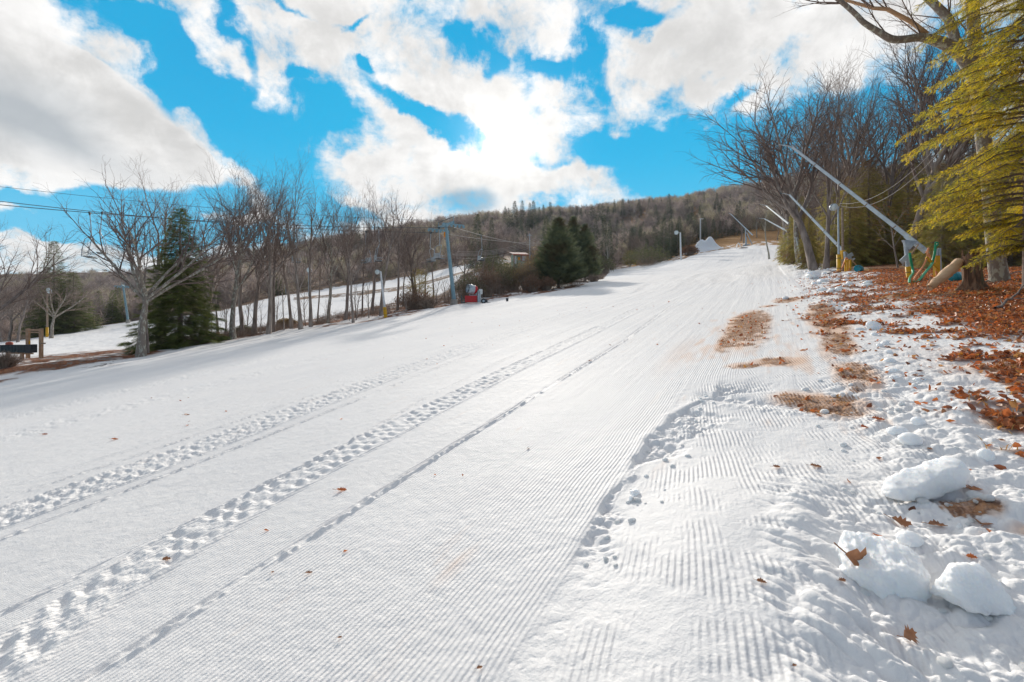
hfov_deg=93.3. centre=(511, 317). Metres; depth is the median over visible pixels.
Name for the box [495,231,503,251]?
bare tree
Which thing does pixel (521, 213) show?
spruce
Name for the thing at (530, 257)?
shrub
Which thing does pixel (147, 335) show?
bare tree
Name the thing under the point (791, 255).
hemlock
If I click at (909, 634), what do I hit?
oak leaf
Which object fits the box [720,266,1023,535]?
leaf litter
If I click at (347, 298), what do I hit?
bare tree
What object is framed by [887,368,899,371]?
snow chunk
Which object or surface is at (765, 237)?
dead tree
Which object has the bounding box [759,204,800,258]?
boom snow gun
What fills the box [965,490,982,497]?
snow lump
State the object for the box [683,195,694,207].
spruce
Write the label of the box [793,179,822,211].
bare tree
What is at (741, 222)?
bare tree
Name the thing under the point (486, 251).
bare tree
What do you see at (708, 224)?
bare tree
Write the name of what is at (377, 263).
bare tree
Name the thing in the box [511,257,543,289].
shrub
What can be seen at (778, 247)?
hemlock
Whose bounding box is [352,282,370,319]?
sapling
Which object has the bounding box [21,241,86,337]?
spruce
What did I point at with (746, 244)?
boom snow gun
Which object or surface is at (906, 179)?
bare tree
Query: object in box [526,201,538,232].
spruce
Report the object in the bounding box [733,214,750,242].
bare tree
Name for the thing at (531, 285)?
shrub
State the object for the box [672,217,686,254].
conifer
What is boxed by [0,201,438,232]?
haul rope
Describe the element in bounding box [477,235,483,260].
lift chair
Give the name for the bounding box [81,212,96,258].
lift chair
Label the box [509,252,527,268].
lift shack
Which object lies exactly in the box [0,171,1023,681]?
ground
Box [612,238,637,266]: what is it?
bare tree
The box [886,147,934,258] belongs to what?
hemlock
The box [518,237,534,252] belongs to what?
bare tree
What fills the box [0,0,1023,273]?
sky
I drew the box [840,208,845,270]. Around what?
utility pole
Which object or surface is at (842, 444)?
snow lump
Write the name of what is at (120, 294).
conifer
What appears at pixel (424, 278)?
shrub
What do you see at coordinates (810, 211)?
bare tree
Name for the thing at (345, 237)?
bare tree
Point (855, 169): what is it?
bare tree
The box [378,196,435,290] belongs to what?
bare tree
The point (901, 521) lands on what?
oak leaf
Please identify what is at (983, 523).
oak leaf
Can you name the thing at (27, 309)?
bare tree
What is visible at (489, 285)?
shrub
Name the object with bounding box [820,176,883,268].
hemlock
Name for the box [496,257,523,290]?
shrub
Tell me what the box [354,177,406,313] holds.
bare tree
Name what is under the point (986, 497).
snow lump
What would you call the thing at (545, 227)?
conifer
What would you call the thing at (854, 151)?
bare tree
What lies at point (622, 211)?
spruce
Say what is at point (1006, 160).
hemlock
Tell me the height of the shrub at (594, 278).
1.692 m
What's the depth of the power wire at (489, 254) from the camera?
66.07 m
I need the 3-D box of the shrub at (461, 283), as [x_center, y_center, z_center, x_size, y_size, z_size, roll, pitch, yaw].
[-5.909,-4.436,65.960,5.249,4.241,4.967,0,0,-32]
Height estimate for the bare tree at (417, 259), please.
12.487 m
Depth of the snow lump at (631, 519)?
3.06 m
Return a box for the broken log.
[926,258,963,289]
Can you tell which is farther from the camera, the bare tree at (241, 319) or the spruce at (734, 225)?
the spruce at (734, 225)
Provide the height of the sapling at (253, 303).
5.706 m
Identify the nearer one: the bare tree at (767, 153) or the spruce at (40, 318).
the bare tree at (767, 153)
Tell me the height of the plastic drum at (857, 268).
0.364 m
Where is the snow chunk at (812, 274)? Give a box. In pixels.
[806,271,821,278]
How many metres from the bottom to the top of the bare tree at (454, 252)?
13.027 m
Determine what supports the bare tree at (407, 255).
on the ground at (542, 421)
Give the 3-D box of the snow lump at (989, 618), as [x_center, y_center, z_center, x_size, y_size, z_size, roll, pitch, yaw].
[1.922,1.214,1.952,0.027,0.019,0.033,-4,-11,6]
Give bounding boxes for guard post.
[844,259,846,271]
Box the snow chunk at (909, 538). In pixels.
[895,530,923,546]
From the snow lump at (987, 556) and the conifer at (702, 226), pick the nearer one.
the snow lump at (987, 556)
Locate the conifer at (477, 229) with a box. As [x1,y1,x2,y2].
[462,214,488,268]
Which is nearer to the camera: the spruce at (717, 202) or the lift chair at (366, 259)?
the lift chair at (366, 259)
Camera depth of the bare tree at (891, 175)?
33.89 m
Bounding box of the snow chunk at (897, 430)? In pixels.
[886,426,908,434]
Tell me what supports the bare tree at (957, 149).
on the ground at (542, 421)
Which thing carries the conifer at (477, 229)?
on the ground at (542, 421)
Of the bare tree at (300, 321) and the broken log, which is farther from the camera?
the bare tree at (300, 321)
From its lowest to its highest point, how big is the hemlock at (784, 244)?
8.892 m
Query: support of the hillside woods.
on the ground at (542, 421)
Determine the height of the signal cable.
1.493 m
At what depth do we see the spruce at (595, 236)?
167.96 m
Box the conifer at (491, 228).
[485,217,500,262]
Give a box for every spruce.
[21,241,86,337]
[39,273,104,333]
[116,206,231,354]
[272,274,285,295]
[324,228,332,260]
[352,225,364,252]
[509,201,520,231]
[519,201,525,225]
[524,204,534,232]
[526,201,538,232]
[545,202,554,223]
[589,206,596,217]
[593,217,601,257]
[596,203,607,220]
[600,215,610,260]
[606,219,614,259]
[619,199,626,219]
[636,199,642,215]
[640,238,650,263]
[654,218,674,259]
[662,217,676,256]
[665,193,674,217]
[670,223,682,255]
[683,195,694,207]
[692,214,702,242]
[701,217,709,239]
[710,219,718,238]
[714,194,719,210]
[717,221,723,237]
[723,220,728,235]
[730,204,744,235]
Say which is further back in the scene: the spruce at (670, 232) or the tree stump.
the spruce at (670, 232)
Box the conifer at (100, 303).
[95,290,107,323]
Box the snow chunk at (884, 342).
[881,340,889,344]
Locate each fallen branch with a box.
[930,289,968,295]
[994,284,1023,308]
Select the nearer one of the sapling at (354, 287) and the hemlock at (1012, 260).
the hemlock at (1012, 260)
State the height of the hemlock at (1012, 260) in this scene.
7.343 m
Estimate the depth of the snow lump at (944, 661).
1.73 m
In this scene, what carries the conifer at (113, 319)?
on the ground at (542, 421)
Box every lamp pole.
[46,288,51,336]
[307,268,311,295]
[375,270,386,317]
[674,230,681,259]
[829,203,840,271]
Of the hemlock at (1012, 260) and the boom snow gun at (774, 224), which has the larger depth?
the boom snow gun at (774, 224)
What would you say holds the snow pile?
on the ground at (542, 421)
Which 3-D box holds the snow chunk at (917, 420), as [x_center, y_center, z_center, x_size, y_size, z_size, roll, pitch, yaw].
[3.364,0.865,4.008,0.102,0.080,0.091,0,0,0]
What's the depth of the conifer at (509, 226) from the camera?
350.65 m
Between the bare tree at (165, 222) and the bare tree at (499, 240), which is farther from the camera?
the bare tree at (499, 240)
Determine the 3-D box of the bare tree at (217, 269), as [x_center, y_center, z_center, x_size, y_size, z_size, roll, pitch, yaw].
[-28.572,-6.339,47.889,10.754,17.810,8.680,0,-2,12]
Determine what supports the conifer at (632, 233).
on the ground at (542, 421)
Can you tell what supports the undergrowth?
on the ground at (542, 421)
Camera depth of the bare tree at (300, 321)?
42.91 m
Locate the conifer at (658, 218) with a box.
[651,211,661,227]
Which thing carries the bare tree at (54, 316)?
on the ground at (542, 421)
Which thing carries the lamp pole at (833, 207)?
on the ground at (542, 421)
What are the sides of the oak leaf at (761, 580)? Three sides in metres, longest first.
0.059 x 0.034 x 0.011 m
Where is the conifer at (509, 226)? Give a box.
[505,217,511,231]
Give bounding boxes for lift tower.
[114,282,129,322]
[428,216,464,304]
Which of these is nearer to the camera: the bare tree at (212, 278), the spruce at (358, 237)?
the bare tree at (212, 278)
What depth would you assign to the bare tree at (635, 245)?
177.67 m
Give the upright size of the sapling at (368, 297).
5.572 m
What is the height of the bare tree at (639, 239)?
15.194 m
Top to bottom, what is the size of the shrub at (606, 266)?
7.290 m
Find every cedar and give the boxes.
[530,217,591,286]
[566,216,582,254]
[572,223,604,279]
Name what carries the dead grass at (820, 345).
on the ground at (542, 421)
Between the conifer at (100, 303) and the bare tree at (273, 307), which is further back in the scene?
the conifer at (100, 303)
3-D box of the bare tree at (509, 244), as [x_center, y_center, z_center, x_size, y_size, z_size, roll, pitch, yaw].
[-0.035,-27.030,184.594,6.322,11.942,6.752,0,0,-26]
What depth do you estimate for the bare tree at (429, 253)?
62.40 m
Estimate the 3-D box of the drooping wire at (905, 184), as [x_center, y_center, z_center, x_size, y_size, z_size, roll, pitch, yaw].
[17.424,-6.216,22.499,0.024,1.428,8.095,0,0,8]
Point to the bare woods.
(484, 218)
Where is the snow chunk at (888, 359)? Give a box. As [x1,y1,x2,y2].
[883,357,895,361]
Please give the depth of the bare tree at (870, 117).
45.40 m
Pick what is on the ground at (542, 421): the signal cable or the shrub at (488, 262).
the shrub at (488, 262)
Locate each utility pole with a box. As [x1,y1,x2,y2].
[445,243,457,300]
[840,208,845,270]
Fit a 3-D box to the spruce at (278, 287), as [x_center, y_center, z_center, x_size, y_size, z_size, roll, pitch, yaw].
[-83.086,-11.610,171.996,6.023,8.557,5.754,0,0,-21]
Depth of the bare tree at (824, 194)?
72.62 m
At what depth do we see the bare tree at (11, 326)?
117.95 m
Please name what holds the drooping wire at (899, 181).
attached to the lamp pole at (833, 207)
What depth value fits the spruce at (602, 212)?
389.42 m
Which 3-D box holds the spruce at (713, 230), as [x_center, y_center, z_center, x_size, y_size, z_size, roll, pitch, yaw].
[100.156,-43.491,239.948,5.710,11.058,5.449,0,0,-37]
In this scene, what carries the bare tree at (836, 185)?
on the ground at (542, 421)
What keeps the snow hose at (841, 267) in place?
on the ground at (542, 421)
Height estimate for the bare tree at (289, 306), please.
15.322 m
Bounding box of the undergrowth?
[162,266,615,345]
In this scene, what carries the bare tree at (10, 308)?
on the ground at (542, 421)
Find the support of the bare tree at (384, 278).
on the ground at (542, 421)
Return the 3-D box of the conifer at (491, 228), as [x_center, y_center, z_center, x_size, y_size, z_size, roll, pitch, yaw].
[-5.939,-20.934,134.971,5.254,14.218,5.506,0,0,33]
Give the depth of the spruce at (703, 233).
237.65 m
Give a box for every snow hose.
[833,257,847,272]
[908,253,914,282]
[912,248,929,280]
[913,245,936,282]
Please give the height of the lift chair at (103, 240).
3.525 m
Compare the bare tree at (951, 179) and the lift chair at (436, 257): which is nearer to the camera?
the bare tree at (951, 179)
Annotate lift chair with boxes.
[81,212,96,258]
[95,212,107,253]
[362,231,371,263]
[374,229,381,261]
[426,232,435,261]
[433,227,443,259]
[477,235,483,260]
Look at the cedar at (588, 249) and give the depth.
86.67 m
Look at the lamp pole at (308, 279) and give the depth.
139.83 m
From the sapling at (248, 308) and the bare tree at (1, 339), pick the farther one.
the bare tree at (1, 339)
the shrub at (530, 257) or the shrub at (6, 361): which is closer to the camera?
the shrub at (6, 361)
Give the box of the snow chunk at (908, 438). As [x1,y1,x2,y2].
[897,432,922,444]
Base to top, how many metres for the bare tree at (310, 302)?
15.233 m
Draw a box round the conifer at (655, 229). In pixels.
[647,221,664,247]
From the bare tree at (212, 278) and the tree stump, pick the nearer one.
the tree stump
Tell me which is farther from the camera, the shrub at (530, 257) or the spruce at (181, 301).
the shrub at (530, 257)
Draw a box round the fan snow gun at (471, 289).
[461,284,489,303]
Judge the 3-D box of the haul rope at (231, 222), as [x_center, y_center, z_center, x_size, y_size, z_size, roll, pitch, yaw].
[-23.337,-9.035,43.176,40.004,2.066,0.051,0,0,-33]
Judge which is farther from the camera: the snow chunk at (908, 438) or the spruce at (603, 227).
the spruce at (603, 227)
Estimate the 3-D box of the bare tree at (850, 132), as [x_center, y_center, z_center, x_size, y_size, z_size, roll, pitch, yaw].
[28.584,-13.525,41.061,17.322,18.685,16.429,-1,1,-27]
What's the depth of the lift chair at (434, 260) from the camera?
56.79 m
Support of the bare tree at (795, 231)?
on the ground at (542, 421)
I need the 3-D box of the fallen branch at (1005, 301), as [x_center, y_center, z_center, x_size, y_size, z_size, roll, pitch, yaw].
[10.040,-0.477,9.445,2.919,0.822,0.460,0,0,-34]
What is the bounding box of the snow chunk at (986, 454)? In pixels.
[976,448,994,460]
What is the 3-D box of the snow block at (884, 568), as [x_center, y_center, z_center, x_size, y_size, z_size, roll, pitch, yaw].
[1.725,1.192,2.262,0.340,0.232,0.320,6,8,20]
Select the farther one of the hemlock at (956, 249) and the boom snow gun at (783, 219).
the boom snow gun at (783, 219)
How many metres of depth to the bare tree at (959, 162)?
41.68 m
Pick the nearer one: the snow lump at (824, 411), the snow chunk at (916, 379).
the snow lump at (824, 411)
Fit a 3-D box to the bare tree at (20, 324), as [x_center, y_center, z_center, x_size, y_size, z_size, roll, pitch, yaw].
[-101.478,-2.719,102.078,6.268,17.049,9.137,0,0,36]
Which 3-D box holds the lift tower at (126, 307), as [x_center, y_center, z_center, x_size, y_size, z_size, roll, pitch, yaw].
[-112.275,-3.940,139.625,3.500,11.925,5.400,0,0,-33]
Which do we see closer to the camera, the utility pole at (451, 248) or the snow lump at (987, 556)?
the snow lump at (987, 556)
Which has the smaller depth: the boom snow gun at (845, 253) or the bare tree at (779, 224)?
the boom snow gun at (845, 253)
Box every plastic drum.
[854,265,863,271]
[948,272,961,280]
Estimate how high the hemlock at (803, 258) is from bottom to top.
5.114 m
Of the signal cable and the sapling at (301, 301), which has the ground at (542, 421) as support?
the sapling at (301, 301)
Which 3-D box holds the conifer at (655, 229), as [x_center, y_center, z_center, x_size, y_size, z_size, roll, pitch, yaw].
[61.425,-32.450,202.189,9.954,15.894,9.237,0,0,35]
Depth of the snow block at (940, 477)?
2.89 m
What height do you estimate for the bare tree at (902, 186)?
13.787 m
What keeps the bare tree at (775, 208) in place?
on the ground at (542, 421)
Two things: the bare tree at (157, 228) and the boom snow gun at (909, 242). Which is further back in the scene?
the bare tree at (157, 228)
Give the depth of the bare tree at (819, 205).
100.03 m
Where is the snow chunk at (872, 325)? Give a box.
[865,321,881,328]
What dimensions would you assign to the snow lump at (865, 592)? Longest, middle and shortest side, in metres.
0.041 x 0.032 x 0.024 m
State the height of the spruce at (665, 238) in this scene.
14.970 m
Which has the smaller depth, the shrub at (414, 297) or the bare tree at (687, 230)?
the shrub at (414, 297)
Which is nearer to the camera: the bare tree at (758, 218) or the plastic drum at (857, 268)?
the plastic drum at (857, 268)
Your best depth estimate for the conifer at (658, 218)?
361.28 m
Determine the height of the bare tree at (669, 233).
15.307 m
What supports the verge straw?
on the ground at (542, 421)
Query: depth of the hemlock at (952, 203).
37.25 m
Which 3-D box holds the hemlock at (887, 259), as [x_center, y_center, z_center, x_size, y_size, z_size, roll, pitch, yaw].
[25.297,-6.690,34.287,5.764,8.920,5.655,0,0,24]
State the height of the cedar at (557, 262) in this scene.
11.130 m
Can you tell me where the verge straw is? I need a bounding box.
[806,269,1023,449]
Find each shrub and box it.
[0,350,27,368]
[235,325,251,332]
[277,318,297,326]
[393,288,435,309]
[403,267,436,297]
[416,296,437,308]
[449,272,486,299]
[468,261,503,296]
[471,255,511,276]
[485,263,516,293]
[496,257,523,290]
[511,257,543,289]
[518,243,545,274]
[520,274,545,291]
[537,276,556,290]
[586,274,602,281]
[596,251,616,274]
[622,244,674,265]
[679,244,699,255]
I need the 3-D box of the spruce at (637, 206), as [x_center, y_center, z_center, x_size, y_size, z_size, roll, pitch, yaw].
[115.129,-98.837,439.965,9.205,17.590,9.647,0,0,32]
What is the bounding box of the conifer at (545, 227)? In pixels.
[540,215,548,251]
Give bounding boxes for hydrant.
[925,248,941,276]
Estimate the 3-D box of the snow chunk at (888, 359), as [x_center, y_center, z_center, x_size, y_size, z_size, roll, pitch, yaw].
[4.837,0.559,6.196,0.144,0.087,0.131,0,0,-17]
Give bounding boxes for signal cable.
[0,186,413,219]
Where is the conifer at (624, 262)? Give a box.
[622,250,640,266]
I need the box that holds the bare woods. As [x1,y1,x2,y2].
[0,206,568,338]
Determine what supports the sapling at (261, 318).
on the ground at (542, 421)
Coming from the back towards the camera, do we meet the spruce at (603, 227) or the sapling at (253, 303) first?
the spruce at (603, 227)
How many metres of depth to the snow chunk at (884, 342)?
7.24 m
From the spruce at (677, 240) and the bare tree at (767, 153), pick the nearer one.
the bare tree at (767, 153)
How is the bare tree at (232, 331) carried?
on the ground at (542, 421)
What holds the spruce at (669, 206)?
on the ground at (542, 421)
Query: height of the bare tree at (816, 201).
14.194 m
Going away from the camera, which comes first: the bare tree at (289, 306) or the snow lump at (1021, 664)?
the snow lump at (1021, 664)
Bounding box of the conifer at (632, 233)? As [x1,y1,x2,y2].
[626,228,635,262]
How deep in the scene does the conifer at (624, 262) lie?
171.67 m
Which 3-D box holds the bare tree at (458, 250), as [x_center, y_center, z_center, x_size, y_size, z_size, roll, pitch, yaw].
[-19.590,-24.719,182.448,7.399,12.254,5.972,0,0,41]
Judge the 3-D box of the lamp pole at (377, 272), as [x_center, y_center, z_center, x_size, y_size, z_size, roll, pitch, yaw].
[-12.691,-2.182,46.922,1.206,4.835,0.381,0,0,-11]
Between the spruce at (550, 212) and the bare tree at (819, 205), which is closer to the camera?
the bare tree at (819, 205)
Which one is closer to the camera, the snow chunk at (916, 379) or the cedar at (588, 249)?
the snow chunk at (916, 379)
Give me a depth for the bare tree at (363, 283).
53.73 m
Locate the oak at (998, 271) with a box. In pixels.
[773,0,1010,282]
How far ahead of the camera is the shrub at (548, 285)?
68.55 m
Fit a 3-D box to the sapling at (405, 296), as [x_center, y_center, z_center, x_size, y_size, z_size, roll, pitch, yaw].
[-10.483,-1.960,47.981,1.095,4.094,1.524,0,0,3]
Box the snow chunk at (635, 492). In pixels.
[630,489,639,495]
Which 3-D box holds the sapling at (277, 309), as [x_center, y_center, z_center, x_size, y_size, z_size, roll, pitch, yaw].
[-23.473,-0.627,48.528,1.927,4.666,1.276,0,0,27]
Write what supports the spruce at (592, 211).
on the ground at (542, 421)
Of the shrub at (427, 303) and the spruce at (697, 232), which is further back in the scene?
the spruce at (697, 232)
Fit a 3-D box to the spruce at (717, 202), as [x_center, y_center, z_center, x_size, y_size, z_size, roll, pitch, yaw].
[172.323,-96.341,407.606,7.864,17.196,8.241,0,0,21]
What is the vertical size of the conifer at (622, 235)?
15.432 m
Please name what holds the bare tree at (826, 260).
on the ground at (542, 421)
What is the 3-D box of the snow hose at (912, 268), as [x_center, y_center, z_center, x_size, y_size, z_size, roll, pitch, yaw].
[13.595,-1.677,16.464,0.179,1.247,2.343,0,0,40]
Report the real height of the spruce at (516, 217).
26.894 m
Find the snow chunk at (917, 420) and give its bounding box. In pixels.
[910,417,925,424]
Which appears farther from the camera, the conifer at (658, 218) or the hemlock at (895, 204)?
the conifer at (658, 218)
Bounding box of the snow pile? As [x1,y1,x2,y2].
[683,237,722,254]
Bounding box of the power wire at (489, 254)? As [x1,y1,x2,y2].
[460,240,541,255]
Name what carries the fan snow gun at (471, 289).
on the ground at (542, 421)
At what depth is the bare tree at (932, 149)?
43.33 m
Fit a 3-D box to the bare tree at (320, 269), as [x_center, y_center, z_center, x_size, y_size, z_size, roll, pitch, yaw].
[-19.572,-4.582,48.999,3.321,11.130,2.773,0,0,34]
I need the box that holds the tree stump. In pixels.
[954,250,990,292]
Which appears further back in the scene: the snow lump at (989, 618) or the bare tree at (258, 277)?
the bare tree at (258, 277)
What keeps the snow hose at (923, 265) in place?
attached to the hydrant
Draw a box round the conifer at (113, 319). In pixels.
[102,290,125,324]
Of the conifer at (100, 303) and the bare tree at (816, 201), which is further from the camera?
the conifer at (100, 303)
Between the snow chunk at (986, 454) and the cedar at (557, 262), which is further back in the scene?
the cedar at (557, 262)
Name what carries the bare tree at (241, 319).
on the ground at (542, 421)
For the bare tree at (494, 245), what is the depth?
89.71 m
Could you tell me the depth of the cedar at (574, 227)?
91.22 m
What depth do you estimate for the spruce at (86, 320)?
123.61 m
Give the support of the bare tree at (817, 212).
on the ground at (542, 421)
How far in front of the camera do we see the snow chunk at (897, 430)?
3.85 m
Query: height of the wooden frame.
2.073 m
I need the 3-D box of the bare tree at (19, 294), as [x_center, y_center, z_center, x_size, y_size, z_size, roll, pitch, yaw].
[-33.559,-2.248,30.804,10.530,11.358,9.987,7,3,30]
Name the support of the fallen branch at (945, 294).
on the ground at (542, 421)
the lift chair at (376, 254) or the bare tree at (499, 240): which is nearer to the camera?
the lift chair at (376, 254)
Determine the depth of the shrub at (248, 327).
47.81 m
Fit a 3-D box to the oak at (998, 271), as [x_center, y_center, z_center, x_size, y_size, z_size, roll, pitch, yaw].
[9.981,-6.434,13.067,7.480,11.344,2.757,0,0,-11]
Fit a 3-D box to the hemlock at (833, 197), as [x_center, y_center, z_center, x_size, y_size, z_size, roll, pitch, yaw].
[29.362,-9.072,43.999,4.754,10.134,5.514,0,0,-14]
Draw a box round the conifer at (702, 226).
[699,213,707,235]
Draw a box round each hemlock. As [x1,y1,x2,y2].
[774,228,782,260]
[776,217,802,262]
[779,190,822,264]
[792,210,823,268]
[812,164,844,263]
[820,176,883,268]
[830,158,917,265]
[856,169,897,260]
[866,170,921,263]
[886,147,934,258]
[894,0,1023,287]
[909,162,976,268]
[926,160,967,260]
[937,144,1014,263]
[959,148,1022,266]
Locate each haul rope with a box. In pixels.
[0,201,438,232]
[0,204,449,227]
[443,233,521,242]
[454,227,542,246]
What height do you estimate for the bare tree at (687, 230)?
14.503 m
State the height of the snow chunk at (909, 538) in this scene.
0.083 m
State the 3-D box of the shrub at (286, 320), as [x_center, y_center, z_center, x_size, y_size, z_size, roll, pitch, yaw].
[-24.276,0.542,52.013,2.317,1.086,1.910,0,0,0]
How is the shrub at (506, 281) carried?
on the ground at (542, 421)
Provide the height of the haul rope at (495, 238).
1.327 m
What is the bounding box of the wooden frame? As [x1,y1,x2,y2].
[0,329,45,359]
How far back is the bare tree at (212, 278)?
43.89 m
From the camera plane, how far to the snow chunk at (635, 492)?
3.45 m
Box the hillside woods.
[530,167,965,269]
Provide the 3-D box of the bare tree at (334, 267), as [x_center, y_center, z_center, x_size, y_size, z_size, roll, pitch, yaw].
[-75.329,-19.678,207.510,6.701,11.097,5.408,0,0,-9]
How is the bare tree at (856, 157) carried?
on the ground at (542, 421)
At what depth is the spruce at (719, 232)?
241.77 m
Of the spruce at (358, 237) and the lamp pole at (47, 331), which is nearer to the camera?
the lamp pole at (47, 331)
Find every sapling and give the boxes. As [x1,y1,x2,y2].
[218,292,230,328]
[220,293,237,332]
[241,283,262,334]
[244,285,264,318]
[255,302,265,334]
[275,290,284,326]
[291,274,308,325]
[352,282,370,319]
[353,275,362,315]
[362,274,375,317]
[402,281,409,312]
[860,189,914,267]
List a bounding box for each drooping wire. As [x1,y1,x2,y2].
[840,140,942,203]
[843,144,945,207]
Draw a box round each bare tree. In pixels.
[0,219,103,310]
[0,276,46,316]
[0,276,48,340]
[0,278,43,328]
[0,279,42,341]
[7,268,55,341]
[11,271,123,337]
[38,155,306,356]
[85,154,232,341]
[102,179,164,352]
[146,180,186,326]
[168,182,272,329]
[194,220,223,331]
[196,146,309,331]
[201,154,300,338]
[215,155,319,333]
[226,180,312,334]
[251,176,303,328]
[255,139,320,329]
[265,165,302,331]
[274,245,294,329]
[292,179,342,326]
[298,179,365,323]
[300,221,330,321]
[316,189,373,319]
[321,180,392,322]
[333,263,338,283]
[351,257,374,270]
[353,223,375,315]
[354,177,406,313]
[366,188,423,315]
[368,225,387,292]
[372,190,416,309]
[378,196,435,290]
[392,210,437,289]
[393,222,415,294]
[416,209,441,293]
[419,222,442,294]
[449,238,460,265]
[452,223,484,289]
[454,241,463,266]
[471,228,486,275]
[477,231,493,279]
[485,222,504,266]
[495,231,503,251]
[505,234,520,254]
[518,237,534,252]
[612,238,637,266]
[620,227,652,256]
[629,236,643,265]
[662,220,674,244]
[676,57,853,270]
[680,219,693,245]
[703,215,717,236]
[709,217,724,232]
[718,109,810,253]
[727,210,750,240]
[728,83,864,262]
[732,42,966,199]
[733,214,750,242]
[744,97,825,261]
[748,206,766,237]
[767,210,792,229]
[780,95,895,242]
[783,36,874,268]
[783,64,904,265]
[789,191,819,221]
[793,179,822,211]
[800,138,877,246]
[802,52,915,232]
[802,178,840,255]
[805,170,833,223]
[809,187,823,248]
[812,148,921,217]
[817,54,915,216]
[834,53,956,263]
[859,62,1021,198]
[863,1,1023,264]
[867,3,1023,265]
[873,134,962,223]
[879,15,1021,241]
[880,157,920,211]
[899,107,1022,194]
[899,109,1005,185]
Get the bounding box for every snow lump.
[628,517,635,522]
[820,409,828,413]
[839,442,847,446]
[860,589,869,595]
[915,497,928,503]
[936,656,952,667]
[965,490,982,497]
[979,494,994,500]
[982,553,991,558]
[983,615,992,620]
[1018,659,1023,670]
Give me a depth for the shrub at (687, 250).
156.94 m
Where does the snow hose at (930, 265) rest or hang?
attached to the hydrant
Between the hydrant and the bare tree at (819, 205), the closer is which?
the hydrant
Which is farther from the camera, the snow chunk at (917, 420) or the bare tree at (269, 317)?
the bare tree at (269, 317)
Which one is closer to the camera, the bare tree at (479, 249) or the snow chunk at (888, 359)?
the snow chunk at (888, 359)
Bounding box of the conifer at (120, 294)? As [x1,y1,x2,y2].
[104,285,130,321]
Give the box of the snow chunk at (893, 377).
[889,375,899,378]
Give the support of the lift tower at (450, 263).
on the ground at (542, 421)
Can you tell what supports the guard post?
on the ground at (542, 421)
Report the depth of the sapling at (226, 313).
42.88 m
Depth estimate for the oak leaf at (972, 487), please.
2.91 m
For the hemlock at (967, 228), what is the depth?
29.96 m
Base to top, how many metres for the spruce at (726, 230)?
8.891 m
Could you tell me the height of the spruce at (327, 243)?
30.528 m
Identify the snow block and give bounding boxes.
[836,530,931,602]
[881,456,969,500]
[929,562,1016,615]
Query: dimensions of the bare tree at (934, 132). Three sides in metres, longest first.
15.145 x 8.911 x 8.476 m
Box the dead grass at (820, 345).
[718,298,1011,418]
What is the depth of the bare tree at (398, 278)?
55.03 m
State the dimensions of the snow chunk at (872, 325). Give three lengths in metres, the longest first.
0.261 x 0.202 x 0.171 m
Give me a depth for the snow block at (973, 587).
1.99 m
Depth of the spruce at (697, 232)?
239.82 m
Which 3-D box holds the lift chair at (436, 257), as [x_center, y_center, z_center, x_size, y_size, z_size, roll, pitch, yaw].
[-7.998,-8.119,53.075,0.708,3.525,1.296,0,0,-41]
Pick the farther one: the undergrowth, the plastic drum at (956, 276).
the undergrowth
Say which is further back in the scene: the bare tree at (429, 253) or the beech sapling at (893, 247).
the bare tree at (429, 253)
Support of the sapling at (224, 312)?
on the ground at (542, 421)
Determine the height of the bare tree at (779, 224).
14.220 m
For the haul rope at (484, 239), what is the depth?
64.70 m
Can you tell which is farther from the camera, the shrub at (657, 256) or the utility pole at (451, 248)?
the shrub at (657, 256)
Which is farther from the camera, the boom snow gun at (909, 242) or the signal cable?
the signal cable
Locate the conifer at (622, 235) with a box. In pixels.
[615,228,631,245]
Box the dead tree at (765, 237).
[761,203,769,258]
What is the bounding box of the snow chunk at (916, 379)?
[912,377,926,381]
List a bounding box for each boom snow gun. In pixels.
[729,213,752,245]
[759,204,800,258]
[761,218,786,231]
[775,143,929,277]
[780,193,854,260]
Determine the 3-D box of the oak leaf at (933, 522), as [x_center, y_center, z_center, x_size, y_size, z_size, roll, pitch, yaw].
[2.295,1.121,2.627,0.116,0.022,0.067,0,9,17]
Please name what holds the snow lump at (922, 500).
on the ground at (542, 421)
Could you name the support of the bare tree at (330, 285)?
on the ground at (542, 421)
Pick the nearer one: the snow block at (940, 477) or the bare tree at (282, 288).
the snow block at (940, 477)
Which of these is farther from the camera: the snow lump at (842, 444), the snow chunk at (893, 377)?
the snow chunk at (893, 377)
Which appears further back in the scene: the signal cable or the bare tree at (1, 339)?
the bare tree at (1, 339)
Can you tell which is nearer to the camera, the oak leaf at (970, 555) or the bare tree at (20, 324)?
the oak leaf at (970, 555)
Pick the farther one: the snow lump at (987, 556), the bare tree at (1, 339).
the bare tree at (1, 339)
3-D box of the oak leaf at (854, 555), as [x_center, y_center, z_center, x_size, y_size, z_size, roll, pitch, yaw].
[1.608,1.125,2.240,0.249,0.145,0.046,32,-38,5]
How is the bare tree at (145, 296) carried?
on the ground at (542, 421)
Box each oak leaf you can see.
[755,577,766,582]
[834,542,866,565]
[884,514,911,526]
[897,625,918,643]
[922,519,947,525]
[963,553,977,558]
[965,484,981,489]
[974,518,992,525]
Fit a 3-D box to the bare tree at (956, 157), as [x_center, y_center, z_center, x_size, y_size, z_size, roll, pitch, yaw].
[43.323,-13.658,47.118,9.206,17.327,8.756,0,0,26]
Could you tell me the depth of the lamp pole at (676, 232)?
136.80 m
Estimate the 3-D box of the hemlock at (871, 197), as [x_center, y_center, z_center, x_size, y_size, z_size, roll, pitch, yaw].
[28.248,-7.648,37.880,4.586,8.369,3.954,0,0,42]
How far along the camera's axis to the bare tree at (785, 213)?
55.84 m
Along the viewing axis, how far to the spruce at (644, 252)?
169.92 m
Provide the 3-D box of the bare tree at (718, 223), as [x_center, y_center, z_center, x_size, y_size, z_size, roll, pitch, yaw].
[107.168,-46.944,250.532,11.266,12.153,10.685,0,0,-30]

